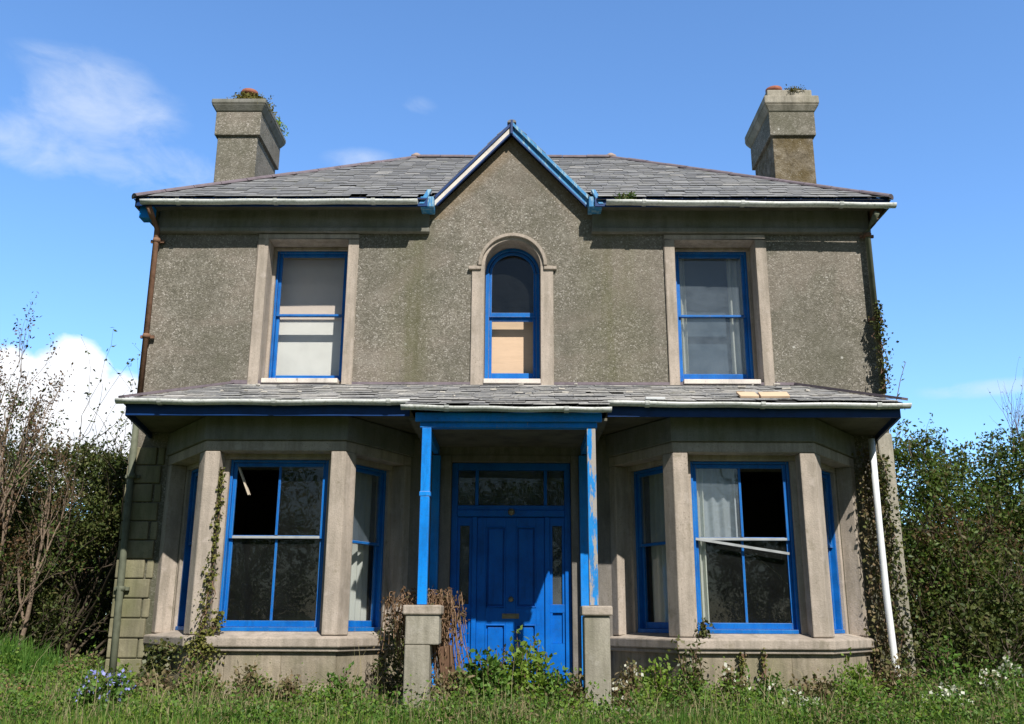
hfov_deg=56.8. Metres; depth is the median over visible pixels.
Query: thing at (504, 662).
weed
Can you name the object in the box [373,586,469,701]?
dead vine
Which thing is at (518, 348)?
window
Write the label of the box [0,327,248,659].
evergreen bush
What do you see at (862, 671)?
weed
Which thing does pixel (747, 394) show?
loose board
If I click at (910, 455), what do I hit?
hedge bush
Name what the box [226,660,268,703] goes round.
weed
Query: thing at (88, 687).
bluebell
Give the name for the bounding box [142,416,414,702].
bay window
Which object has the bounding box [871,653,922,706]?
weed
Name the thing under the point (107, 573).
evergreen bush
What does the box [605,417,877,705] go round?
bay window
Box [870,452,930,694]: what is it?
ivy
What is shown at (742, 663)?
ivy
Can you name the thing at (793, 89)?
moss tuft
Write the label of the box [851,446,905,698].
ivy
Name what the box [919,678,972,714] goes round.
white flower
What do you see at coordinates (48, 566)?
bramble
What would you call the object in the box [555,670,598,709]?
weed
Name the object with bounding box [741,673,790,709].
weed
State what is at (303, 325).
window
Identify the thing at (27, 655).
tall grass
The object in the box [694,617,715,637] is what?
ivy
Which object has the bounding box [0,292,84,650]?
bare tree
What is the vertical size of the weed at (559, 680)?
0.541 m
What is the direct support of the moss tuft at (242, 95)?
on the house
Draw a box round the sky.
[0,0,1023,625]
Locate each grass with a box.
[0,629,105,683]
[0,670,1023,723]
[0,710,976,723]
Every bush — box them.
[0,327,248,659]
[0,450,101,654]
[20,437,237,650]
[733,409,1023,689]
[898,432,1023,680]
[901,507,935,657]
[903,413,1023,654]
[914,527,1023,696]
[940,488,1021,606]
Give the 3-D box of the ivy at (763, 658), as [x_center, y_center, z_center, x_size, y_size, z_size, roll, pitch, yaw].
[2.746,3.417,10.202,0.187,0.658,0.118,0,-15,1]
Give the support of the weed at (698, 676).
on the ground at (104, 658)
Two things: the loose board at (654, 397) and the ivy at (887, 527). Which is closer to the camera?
the loose board at (654, 397)
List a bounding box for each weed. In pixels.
[47,643,104,690]
[95,658,138,691]
[129,667,176,703]
[166,664,227,705]
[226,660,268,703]
[269,672,308,709]
[314,661,363,704]
[430,665,476,707]
[448,646,515,703]
[489,644,513,677]
[495,625,556,706]
[534,663,582,706]
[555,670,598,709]
[611,657,643,708]
[613,191,638,198]
[638,654,692,708]
[667,634,708,710]
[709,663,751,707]
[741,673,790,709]
[788,669,838,705]
[831,647,886,705]
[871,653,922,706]
[918,632,978,696]
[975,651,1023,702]
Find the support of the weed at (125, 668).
on the ground at (104, 658)
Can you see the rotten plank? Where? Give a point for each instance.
(447, 663)
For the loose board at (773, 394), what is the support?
on the house
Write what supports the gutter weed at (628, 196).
on the house
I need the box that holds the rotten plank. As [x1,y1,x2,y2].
[438,645,456,690]
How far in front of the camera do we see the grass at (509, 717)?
8.73 m
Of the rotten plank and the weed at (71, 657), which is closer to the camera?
the rotten plank
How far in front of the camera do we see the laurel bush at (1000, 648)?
11.64 m
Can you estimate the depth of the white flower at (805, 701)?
9.38 m
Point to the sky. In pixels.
(103, 103)
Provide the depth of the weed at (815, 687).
9.90 m
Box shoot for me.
[889,361,905,429]
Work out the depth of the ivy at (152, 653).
10.73 m
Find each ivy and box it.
[135,638,182,693]
[156,467,227,693]
[206,608,226,634]
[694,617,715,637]
[737,652,750,682]
[758,648,770,690]
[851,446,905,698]
[868,299,898,392]
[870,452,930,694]
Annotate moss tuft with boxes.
[227,91,288,136]
[784,84,805,93]
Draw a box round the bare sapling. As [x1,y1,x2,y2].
[987,359,1023,497]
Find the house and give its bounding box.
[104,85,915,713]
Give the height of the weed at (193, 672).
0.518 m
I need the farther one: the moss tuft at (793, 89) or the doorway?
the moss tuft at (793, 89)
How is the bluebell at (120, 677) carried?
on the ground at (104, 658)
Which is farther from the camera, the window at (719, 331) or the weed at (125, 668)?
the window at (719, 331)
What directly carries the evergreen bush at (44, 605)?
on the ground at (104, 658)
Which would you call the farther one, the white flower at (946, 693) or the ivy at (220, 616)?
the ivy at (220, 616)
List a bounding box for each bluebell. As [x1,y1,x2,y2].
[66,666,114,715]
[93,668,141,708]
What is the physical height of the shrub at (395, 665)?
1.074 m
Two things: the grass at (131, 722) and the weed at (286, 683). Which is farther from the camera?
the weed at (286, 683)
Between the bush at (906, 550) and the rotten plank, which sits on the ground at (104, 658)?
the bush at (906, 550)
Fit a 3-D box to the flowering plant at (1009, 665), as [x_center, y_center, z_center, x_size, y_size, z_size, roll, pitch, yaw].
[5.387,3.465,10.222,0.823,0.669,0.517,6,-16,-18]
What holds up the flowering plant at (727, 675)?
on the ground at (104, 658)
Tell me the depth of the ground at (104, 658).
14.40 m
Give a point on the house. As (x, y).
(372, 383)
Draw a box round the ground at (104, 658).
[44,645,892,723]
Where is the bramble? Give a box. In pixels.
[0,453,99,640]
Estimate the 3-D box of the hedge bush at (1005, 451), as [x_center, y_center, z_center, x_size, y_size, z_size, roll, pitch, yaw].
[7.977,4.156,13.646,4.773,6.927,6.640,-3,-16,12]
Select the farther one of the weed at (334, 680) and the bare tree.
the bare tree
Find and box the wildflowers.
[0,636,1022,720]
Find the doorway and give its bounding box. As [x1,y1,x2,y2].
[435,455,581,689]
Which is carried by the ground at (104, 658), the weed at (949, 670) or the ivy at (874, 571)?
the weed at (949, 670)
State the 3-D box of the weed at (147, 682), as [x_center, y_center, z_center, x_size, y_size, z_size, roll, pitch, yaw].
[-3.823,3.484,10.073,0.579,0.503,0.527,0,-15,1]
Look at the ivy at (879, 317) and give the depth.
12.24 m
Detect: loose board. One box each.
[645,397,664,398]
[736,392,758,397]
[758,392,789,397]
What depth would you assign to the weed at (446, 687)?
9.73 m
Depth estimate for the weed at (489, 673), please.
9.80 m
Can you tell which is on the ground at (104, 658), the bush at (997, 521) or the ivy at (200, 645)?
the bush at (997, 521)
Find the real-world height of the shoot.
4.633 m
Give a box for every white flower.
[782,688,822,712]
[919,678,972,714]
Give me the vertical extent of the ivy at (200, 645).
2.612 m
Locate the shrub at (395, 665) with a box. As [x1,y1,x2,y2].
[367,614,404,701]
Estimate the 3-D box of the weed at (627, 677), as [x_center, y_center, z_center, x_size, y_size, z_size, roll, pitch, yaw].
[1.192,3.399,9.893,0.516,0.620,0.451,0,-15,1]
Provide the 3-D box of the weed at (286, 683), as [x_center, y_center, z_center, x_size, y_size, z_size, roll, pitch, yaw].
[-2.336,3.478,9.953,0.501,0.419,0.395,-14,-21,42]
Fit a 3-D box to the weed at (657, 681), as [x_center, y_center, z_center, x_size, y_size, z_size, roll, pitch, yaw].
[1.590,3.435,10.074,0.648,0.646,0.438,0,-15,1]
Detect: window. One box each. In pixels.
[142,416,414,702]
[247,234,359,384]
[469,233,556,385]
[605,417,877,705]
[663,234,774,385]
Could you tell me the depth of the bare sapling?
14.01 m
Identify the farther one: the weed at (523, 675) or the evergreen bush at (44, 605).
the evergreen bush at (44, 605)
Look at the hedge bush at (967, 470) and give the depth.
13.18 m

